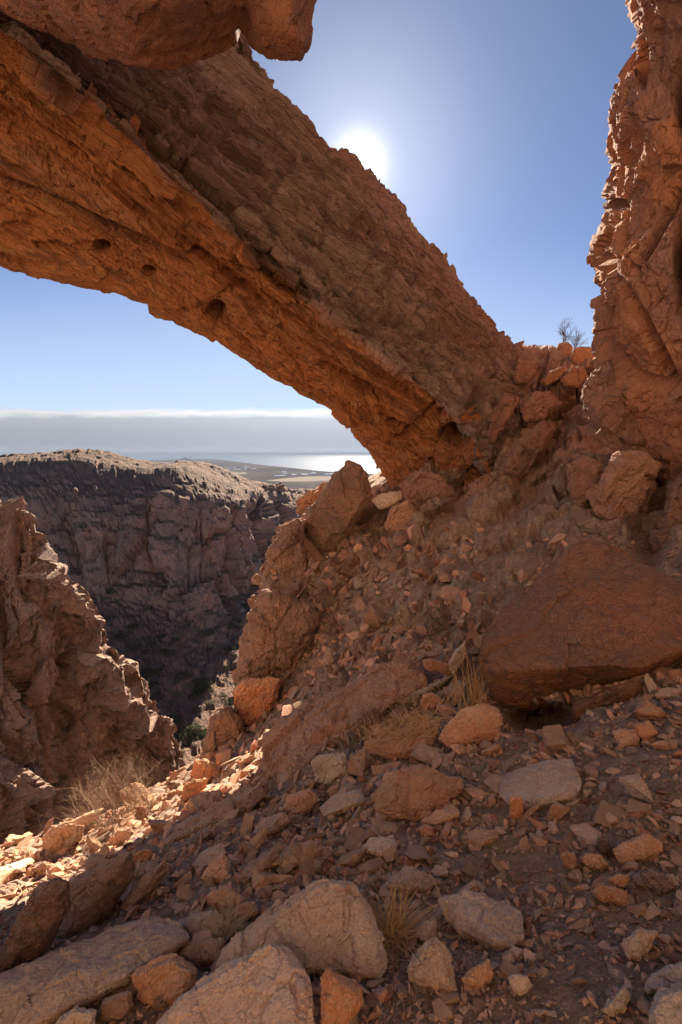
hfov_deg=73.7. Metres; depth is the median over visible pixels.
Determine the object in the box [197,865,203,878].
stone
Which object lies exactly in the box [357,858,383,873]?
stone
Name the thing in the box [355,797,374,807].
stone
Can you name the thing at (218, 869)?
stone
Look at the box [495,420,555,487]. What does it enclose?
outcrop
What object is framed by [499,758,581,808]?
slab
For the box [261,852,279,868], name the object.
stone
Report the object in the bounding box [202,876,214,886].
stone
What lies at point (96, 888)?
slab
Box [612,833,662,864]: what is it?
stone
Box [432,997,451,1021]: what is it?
stone
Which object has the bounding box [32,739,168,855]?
dry bush
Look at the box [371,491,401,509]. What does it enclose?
boulder
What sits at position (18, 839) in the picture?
stone
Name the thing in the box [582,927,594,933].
stone
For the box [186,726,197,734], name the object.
shrub
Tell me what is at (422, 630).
stone
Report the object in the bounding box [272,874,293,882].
stone
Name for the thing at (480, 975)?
stone
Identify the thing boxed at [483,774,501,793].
stone
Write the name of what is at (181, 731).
shrub
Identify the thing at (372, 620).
stone
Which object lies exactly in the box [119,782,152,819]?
stone
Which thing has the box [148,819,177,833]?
stone
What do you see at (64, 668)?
rock crag
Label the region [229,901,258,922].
stone
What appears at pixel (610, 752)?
stone
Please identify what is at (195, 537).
hills
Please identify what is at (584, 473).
boulder
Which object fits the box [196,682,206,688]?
shrub
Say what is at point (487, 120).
sky
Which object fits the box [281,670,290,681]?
stone
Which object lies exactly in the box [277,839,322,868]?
slab
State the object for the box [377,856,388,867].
stone
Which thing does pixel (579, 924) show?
stone
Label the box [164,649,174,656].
shrub
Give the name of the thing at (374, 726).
stone
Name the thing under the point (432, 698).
stone
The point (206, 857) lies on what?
slab
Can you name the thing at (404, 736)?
dry grass
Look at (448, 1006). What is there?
stone
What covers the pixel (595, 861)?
stone
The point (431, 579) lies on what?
stone
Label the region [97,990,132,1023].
stone
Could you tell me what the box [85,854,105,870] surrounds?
stone
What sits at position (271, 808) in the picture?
stone
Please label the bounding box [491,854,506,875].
stone
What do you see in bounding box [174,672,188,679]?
shrub
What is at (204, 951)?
stone
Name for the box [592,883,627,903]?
stone
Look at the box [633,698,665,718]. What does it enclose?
stone
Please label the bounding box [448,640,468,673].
stone
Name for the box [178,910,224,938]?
slab
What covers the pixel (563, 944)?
stone
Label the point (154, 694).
shrub
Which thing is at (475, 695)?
dry stalks
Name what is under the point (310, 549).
boulder
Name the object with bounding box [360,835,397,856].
rock
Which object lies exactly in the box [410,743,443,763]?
slab
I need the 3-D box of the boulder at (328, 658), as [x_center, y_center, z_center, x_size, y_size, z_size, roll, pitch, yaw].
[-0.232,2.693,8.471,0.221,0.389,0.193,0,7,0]
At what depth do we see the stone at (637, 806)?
2.22 m
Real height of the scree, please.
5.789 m
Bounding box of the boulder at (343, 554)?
[337,549,347,563]
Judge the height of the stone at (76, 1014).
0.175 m
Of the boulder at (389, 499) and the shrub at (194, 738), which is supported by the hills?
the shrub at (194, 738)
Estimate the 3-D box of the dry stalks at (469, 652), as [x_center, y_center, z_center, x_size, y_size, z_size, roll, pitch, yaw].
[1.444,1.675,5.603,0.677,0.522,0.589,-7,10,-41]
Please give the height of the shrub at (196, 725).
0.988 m
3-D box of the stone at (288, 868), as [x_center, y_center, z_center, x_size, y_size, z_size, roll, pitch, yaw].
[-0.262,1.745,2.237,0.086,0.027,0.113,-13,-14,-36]
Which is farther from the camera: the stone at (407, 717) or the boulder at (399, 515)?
the boulder at (399, 515)
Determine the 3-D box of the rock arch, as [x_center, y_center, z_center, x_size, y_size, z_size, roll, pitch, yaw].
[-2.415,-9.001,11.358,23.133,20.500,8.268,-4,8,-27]
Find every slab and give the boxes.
[0,858,33,874]
[0,917,189,1023]
[58,852,134,937]
[121,858,168,910]
[156,943,314,1023]
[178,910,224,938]
[192,843,226,869]
[216,878,387,979]
[238,850,279,884]
[254,812,290,835]
[261,653,427,787]
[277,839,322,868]
[319,789,364,816]
[347,750,368,775]
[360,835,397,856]
[364,720,438,759]
[396,672,458,706]
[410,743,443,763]
[437,889,524,950]
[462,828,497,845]
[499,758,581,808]
[644,962,681,994]
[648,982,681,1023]
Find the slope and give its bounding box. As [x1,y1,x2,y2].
[0,344,681,1023]
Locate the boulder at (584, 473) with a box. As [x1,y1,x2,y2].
[566,455,602,506]
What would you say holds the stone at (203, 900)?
on the slope
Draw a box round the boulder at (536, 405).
[519,391,557,421]
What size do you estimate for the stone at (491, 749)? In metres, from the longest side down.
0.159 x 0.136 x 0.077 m
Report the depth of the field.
3460.16 m
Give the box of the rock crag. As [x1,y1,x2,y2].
[0,495,185,844]
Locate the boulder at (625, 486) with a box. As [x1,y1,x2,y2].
[585,450,661,519]
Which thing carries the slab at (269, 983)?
on the hillside
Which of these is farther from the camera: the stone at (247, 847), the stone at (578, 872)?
the stone at (247, 847)
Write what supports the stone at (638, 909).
on the slope
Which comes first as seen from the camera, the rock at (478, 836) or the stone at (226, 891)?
the stone at (226, 891)
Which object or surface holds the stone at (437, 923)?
on the slope
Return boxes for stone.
[0,868,14,884]
[11,832,32,844]
[35,861,53,874]
[55,1005,96,1023]
[64,808,103,826]
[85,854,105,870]
[86,835,102,851]
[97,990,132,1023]
[97,994,107,1008]
[99,900,114,921]
[108,827,133,845]
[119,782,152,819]
[126,903,138,915]
[129,953,197,1007]
[132,849,151,861]
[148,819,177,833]
[153,994,169,1009]
[156,888,169,896]
[164,767,186,784]
[173,901,187,907]
[175,885,193,900]
[175,937,224,964]
[189,905,203,913]
[190,790,213,810]
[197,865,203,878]
[199,897,206,905]
[201,852,230,882]
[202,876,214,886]
[205,885,243,908]
[215,749,231,771]
[218,808,239,822]
[222,922,240,943]
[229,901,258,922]
[240,810,256,837]
[242,842,259,854]
[248,826,267,847]
[251,870,274,888]
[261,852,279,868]
[266,804,275,812]
[270,843,287,855]
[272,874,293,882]
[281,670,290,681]
[282,788,319,815]
[282,863,294,873]
[292,842,317,877]
[302,874,310,886]
[311,753,348,784]
[320,967,363,1023]
[334,847,366,866]
[336,787,346,793]
[344,828,371,850]
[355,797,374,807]
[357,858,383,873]
[359,708,379,728]
[359,747,374,763]
[363,612,380,631]
[364,780,372,793]
[367,978,386,989]
[368,717,382,729]
[371,763,390,776]
[371,818,397,832]
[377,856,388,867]
[378,886,399,897]
[382,843,397,861]
[382,865,440,894]
[402,713,416,722]
[407,937,457,991]
[411,913,425,929]
[416,624,428,634]
[416,920,436,941]
[417,654,425,661]
[417,824,434,836]
[420,692,443,710]
[420,836,430,845]
[421,804,459,825]
[422,658,449,674]
[426,853,435,863]
[428,573,436,583]
[431,885,439,898]
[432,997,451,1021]
[433,919,440,930]
[439,1003,453,1012]
[440,991,459,1004]
[443,685,462,699]
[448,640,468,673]
[449,697,462,705]
[449,869,462,875]
[461,959,493,988]
[472,959,492,966]
[480,702,499,712]
[481,743,502,755]
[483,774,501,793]
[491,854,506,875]
[499,959,519,981]
[506,982,517,996]
[508,974,530,995]
[509,796,523,817]
[519,835,527,850]
[521,803,538,819]
[521,967,537,975]
[529,746,538,751]
[535,951,544,960]
[536,729,541,735]
[540,934,550,945]
[542,724,566,752]
[542,960,549,966]
[546,801,570,819]
[559,942,568,947]
[560,850,579,869]
[567,918,590,928]
[571,869,581,881]
[571,976,586,983]
[579,853,608,869]
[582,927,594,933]
[590,895,595,906]
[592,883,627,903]
[593,800,629,827]
[596,837,611,856]
[601,746,617,756]
[601,986,630,1016]
[607,874,629,887]
[612,728,639,747]
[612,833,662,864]
[615,800,626,810]
[615,893,634,905]
[618,773,652,803]
[621,928,658,961]
[622,712,632,718]
[626,799,651,814]
[627,902,646,915]
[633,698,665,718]
[633,720,657,739]
[638,716,656,719]
[640,869,673,894]
[644,694,654,698]
[653,832,667,841]
[669,819,681,834]
[669,849,681,865]
[671,930,681,945]
[674,904,681,916]
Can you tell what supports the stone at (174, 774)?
on the slope
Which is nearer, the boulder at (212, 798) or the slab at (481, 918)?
the slab at (481, 918)
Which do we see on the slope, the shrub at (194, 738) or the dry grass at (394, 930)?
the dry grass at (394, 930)
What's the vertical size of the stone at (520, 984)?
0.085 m
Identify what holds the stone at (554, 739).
on the slope
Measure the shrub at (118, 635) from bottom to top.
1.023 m
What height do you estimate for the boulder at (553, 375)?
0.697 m
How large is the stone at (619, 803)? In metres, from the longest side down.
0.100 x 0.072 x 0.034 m
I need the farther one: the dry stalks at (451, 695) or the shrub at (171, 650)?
the shrub at (171, 650)
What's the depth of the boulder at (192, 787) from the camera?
6.46 m
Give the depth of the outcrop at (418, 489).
12.31 m
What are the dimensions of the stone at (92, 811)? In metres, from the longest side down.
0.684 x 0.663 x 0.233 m
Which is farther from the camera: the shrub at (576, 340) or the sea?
the sea
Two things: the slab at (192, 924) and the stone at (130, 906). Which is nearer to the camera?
the slab at (192, 924)
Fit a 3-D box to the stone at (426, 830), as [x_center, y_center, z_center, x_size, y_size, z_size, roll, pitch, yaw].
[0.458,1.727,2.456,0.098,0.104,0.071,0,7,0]
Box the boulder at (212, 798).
[181,789,223,812]
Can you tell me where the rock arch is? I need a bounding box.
[0,10,534,489]
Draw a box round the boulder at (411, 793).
[371,764,462,821]
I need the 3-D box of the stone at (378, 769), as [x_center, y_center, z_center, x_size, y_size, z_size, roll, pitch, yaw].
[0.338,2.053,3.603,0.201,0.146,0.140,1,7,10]
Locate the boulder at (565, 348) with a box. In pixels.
[557,342,572,355]
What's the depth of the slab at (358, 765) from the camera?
3.69 m
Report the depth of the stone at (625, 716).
3.20 m
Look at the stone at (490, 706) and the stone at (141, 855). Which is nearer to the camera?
the stone at (141, 855)
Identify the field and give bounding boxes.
[266,476,330,481]
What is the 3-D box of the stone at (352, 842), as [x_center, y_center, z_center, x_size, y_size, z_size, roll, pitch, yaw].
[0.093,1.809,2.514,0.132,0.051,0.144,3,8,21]
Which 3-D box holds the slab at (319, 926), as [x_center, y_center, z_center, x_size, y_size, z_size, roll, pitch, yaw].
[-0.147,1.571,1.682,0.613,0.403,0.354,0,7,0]
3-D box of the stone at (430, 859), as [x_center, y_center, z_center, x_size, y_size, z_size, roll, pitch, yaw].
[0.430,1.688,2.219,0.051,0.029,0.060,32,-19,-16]
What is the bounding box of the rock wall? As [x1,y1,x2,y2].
[586,0,681,483]
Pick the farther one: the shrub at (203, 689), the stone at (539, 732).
the shrub at (203, 689)
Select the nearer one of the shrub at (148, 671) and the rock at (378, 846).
the rock at (378, 846)
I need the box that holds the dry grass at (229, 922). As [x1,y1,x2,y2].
[191,879,261,944]
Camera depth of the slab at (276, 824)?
2.89 m
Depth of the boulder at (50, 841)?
6.68 m
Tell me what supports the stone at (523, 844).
on the slope
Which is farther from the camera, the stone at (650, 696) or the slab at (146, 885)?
the stone at (650, 696)
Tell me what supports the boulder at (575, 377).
on the slope
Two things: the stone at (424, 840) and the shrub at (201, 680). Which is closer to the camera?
the stone at (424, 840)
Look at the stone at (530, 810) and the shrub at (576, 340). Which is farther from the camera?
the shrub at (576, 340)
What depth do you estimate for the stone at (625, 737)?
2.91 m
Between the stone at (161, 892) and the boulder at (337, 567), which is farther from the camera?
the boulder at (337, 567)
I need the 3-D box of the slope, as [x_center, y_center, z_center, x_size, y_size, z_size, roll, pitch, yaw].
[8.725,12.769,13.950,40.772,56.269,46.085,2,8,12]
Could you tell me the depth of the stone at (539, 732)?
3.42 m
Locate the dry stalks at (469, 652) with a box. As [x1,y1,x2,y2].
[444,634,481,672]
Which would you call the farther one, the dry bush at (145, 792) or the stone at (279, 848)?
the dry bush at (145, 792)
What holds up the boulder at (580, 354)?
on the slope
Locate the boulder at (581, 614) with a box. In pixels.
[479,537,681,711]
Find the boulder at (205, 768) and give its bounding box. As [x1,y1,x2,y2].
[190,758,220,778]
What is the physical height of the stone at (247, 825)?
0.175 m
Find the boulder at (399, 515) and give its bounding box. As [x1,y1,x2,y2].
[384,500,416,532]
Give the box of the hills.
[0,448,311,765]
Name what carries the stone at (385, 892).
on the slope
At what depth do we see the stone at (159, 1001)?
1.54 m
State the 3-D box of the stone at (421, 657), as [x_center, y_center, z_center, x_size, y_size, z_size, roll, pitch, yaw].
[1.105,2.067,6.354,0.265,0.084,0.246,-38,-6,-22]
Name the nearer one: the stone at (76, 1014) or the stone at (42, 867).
the stone at (76, 1014)
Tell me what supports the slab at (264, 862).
on the slope
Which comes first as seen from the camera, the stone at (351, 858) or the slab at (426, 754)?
the stone at (351, 858)
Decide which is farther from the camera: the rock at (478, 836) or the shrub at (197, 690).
the shrub at (197, 690)
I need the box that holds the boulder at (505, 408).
[486,392,519,444]
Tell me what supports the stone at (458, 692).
on the slope
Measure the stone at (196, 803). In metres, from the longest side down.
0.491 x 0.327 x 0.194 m
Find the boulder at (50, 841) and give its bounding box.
[41,823,84,852]
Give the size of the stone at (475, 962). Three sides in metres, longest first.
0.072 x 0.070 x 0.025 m
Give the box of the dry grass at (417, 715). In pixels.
[385,698,448,745]
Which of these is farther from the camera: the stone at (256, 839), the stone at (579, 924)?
the stone at (256, 839)
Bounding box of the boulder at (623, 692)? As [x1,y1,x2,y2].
[571,680,642,722]
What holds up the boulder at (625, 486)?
on the slope
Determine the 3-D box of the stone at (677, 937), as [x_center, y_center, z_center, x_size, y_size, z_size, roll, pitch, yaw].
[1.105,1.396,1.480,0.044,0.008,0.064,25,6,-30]
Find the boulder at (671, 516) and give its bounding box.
[648,472,681,553]
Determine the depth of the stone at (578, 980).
1.34 m
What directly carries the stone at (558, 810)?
on the slope
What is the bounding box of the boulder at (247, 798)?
[162,781,269,845]
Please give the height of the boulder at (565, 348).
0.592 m
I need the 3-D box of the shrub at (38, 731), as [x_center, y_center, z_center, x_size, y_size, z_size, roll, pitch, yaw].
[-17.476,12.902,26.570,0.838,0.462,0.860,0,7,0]
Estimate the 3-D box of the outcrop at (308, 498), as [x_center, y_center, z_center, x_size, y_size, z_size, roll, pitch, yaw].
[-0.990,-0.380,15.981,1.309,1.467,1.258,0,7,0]
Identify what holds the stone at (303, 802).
on the slope
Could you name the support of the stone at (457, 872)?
on the slope
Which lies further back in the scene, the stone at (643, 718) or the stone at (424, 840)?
the stone at (643, 718)
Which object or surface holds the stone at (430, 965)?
on the slope
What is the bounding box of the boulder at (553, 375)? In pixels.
[539,366,567,386]
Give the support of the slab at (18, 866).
on the slope
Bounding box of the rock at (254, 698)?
[232,676,280,726]
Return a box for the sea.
[0,454,380,473]
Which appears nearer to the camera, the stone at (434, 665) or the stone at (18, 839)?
the stone at (434, 665)
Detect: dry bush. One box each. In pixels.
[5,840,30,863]
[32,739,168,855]
[101,752,194,821]
[374,599,427,632]
[390,584,464,654]
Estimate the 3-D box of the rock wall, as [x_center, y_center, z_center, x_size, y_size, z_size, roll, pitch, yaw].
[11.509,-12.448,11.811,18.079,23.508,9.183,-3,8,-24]
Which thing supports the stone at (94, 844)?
on the slope
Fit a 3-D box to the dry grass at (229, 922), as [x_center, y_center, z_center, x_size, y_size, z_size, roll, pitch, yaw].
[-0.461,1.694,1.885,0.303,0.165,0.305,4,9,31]
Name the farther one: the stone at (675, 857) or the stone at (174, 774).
the stone at (174, 774)
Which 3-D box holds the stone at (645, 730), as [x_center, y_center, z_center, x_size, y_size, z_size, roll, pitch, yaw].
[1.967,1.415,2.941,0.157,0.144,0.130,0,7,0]
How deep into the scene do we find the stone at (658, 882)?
1.74 m
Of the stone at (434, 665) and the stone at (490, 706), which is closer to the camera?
the stone at (490, 706)
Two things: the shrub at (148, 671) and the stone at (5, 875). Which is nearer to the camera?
the stone at (5, 875)
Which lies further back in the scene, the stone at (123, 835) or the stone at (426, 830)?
the stone at (123, 835)
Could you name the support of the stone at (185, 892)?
on the slope
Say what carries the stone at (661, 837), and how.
on the slope
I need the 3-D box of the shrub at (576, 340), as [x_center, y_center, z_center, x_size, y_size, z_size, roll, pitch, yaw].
[8.506,-6.454,16.927,1.292,0.842,1.076,5,9,36]
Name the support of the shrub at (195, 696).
on the hills
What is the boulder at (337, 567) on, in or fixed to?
on the slope
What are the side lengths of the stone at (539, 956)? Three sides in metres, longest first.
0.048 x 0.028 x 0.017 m
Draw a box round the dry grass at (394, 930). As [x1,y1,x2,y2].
[359,860,453,973]
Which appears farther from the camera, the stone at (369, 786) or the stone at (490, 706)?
the stone at (490, 706)
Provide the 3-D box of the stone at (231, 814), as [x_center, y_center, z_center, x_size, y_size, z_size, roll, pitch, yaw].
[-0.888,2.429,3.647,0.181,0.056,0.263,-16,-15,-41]
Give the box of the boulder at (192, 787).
[180,778,207,801]
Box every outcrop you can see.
[231,588,319,683]
[259,518,307,589]
[295,481,326,515]
[398,470,454,510]
[462,474,495,498]
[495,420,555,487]
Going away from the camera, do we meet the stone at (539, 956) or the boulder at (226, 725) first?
the stone at (539, 956)
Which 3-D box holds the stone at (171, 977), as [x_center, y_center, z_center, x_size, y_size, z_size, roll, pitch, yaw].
[-0.638,1.679,1.621,0.276,0.256,0.168,0,7,0]
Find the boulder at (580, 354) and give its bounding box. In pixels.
[570,346,594,363]
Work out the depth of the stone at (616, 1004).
1.22 m
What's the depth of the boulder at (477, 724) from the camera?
3.54 m
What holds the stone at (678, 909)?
on the slope
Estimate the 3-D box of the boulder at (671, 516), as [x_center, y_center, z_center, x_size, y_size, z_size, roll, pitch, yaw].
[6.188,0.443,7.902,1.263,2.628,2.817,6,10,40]
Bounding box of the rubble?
[0,520,681,1023]
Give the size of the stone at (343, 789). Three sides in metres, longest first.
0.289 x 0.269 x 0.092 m
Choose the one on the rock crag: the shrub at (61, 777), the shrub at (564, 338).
the shrub at (61, 777)
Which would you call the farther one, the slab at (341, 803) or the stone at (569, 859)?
the slab at (341, 803)
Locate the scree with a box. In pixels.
[0,520,681,1023]
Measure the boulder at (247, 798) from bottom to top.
0.715 m
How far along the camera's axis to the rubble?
2.64 m
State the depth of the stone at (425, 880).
2.00 m
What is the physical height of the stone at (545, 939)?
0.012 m
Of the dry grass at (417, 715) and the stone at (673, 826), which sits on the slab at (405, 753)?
the dry grass at (417, 715)
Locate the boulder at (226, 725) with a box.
[201,706,244,752]
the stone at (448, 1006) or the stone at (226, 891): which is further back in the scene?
the stone at (226, 891)
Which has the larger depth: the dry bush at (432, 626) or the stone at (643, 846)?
the dry bush at (432, 626)
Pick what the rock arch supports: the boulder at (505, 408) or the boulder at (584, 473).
the boulder at (505, 408)
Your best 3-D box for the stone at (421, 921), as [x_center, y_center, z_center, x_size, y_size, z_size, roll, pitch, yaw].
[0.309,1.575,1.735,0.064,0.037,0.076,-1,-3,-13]
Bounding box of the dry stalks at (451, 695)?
[433,676,472,710]
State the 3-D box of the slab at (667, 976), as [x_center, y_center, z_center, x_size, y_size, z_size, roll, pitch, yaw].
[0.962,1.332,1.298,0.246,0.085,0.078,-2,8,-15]
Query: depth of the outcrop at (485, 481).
11.90 m
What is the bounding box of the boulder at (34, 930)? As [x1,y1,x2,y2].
[0,877,70,972]
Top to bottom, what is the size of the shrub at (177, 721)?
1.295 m
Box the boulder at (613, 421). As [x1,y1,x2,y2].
[580,356,646,451]
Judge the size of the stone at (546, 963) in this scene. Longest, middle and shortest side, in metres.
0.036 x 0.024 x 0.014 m
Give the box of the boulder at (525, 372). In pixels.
[512,358,537,383]
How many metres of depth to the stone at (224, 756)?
7.93 m
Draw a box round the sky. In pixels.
[0,0,636,453]
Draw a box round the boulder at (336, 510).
[302,460,372,553]
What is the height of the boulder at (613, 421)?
2.318 m
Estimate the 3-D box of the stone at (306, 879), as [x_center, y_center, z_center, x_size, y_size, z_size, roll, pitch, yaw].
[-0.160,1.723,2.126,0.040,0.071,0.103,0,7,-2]
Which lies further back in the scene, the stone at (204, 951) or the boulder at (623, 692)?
the boulder at (623, 692)
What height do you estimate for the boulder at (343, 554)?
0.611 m
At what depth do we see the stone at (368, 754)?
4.00 m
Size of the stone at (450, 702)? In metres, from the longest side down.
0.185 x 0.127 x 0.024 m
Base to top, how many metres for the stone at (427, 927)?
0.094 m
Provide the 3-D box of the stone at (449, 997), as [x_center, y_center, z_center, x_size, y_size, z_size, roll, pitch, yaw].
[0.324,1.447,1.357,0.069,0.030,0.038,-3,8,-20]
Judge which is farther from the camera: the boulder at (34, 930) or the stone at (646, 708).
the stone at (646, 708)
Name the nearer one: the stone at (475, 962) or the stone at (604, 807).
the stone at (475, 962)
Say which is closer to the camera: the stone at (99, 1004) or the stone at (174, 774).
the stone at (99, 1004)
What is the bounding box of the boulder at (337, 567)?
[331,562,340,572]
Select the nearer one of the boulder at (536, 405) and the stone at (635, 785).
the stone at (635, 785)
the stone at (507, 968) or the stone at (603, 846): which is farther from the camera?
the stone at (603, 846)
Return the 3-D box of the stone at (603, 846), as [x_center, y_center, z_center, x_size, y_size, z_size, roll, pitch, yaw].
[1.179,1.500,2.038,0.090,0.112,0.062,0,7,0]
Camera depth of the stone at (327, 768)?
3.79 m
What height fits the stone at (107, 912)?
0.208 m
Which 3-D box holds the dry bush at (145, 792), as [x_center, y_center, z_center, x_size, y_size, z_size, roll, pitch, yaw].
[-3.066,4.551,7.469,1.914,1.528,1.956,0,7,0]
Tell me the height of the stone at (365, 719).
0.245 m
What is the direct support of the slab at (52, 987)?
on the slope
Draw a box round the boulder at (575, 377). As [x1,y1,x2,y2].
[560,366,588,387]
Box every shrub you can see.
[37,729,49,738]
[53,774,68,786]
[115,633,126,638]
[140,670,150,678]
[149,691,163,699]
[151,667,162,675]
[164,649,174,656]
[166,714,181,723]
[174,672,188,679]
[175,727,195,741]
[185,723,201,732]
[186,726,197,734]
[188,692,199,699]
[188,735,202,743]
[192,687,205,695]
[193,678,213,689]
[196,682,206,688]
[198,727,207,738]
[199,685,213,694]
[205,629,214,634]
[222,698,233,705]
[555,318,575,341]
[558,326,588,348]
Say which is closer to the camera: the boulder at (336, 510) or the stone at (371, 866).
the stone at (371, 866)
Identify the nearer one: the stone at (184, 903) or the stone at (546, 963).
the stone at (546, 963)
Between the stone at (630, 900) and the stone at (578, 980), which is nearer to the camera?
the stone at (578, 980)
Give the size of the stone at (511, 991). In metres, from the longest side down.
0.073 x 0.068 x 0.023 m
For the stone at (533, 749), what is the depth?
3.15 m
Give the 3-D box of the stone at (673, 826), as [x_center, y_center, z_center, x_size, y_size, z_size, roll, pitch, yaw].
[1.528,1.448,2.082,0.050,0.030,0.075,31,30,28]
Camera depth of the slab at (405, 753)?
3.80 m
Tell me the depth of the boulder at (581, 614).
3.99 m
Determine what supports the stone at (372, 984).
on the slope
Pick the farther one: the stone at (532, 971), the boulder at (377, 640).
the boulder at (377, 640)
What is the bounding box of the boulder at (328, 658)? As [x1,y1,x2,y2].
[323,648,333,664]
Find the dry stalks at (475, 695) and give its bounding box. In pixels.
[440,641,489,706]
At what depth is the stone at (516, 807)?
2.43 m
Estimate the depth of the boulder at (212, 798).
5.46 m
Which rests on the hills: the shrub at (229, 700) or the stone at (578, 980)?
the shrub at (229, 700)
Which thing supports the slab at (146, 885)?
on the slope
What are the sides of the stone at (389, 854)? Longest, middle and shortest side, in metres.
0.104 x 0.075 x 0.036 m
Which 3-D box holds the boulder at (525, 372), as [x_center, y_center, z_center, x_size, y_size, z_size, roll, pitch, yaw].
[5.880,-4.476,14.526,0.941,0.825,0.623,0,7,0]
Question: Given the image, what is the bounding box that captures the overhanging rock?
[0,0,316,70]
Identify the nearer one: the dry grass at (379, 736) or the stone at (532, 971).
the stone at (532, 971)
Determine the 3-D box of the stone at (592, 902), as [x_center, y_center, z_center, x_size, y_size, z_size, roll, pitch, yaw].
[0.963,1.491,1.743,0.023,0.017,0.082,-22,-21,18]
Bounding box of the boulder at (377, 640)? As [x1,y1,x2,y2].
[369,631,401,651]
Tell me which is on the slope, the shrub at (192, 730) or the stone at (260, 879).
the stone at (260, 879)
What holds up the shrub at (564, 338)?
on the slope
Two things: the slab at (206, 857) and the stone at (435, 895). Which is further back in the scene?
the slab at (206, 857)
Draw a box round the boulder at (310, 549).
[304,537,325,563]
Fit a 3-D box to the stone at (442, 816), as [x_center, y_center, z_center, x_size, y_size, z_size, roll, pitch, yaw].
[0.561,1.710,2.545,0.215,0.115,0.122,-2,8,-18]
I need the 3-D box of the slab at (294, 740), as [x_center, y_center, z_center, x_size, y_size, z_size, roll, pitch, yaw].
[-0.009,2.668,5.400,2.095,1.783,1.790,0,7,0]
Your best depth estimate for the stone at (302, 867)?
2.26 m
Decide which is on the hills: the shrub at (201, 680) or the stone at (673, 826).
the shrub at (201, 680)
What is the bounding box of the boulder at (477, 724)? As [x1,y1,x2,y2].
[439,704,502,748]
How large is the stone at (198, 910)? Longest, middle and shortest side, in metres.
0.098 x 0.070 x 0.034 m
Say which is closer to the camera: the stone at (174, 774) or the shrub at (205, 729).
the stone at (174, 774)
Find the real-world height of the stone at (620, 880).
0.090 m
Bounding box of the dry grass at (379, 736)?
[353,711,408,755]
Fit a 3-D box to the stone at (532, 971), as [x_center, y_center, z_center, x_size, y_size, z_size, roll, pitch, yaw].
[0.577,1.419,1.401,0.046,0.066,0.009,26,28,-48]
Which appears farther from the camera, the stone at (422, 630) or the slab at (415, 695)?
the stone at (422, 630)
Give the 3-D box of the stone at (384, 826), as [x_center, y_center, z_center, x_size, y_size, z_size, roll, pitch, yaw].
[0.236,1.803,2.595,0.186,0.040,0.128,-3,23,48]
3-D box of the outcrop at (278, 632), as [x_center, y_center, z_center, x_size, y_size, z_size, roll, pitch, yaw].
[-1.604,3.183,11.025,2.234,3.075,1.985,0,7,0]
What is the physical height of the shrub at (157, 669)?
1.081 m
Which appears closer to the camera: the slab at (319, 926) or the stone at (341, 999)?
the stone at (341, 999)
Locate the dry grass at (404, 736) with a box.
[371,703,440,750]
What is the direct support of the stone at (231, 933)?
on the slope
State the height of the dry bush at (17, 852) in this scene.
0.252 m
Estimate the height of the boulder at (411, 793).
0.434 m
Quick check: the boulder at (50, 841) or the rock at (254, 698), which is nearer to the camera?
the boulder at (50, 841)
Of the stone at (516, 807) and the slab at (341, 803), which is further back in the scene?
the slab at (341, 803)
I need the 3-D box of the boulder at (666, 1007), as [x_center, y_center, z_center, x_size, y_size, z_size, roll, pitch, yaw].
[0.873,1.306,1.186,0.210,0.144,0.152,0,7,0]
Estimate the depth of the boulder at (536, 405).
13.43 m
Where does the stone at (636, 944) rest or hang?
on the slope
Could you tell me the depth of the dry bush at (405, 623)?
7.29 m
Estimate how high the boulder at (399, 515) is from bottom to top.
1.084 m
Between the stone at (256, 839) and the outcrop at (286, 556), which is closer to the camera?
the stone at (256, 839)
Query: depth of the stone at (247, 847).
2.56 m
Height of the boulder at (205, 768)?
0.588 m
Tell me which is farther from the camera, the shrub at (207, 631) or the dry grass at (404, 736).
the shrub at (207, 631)

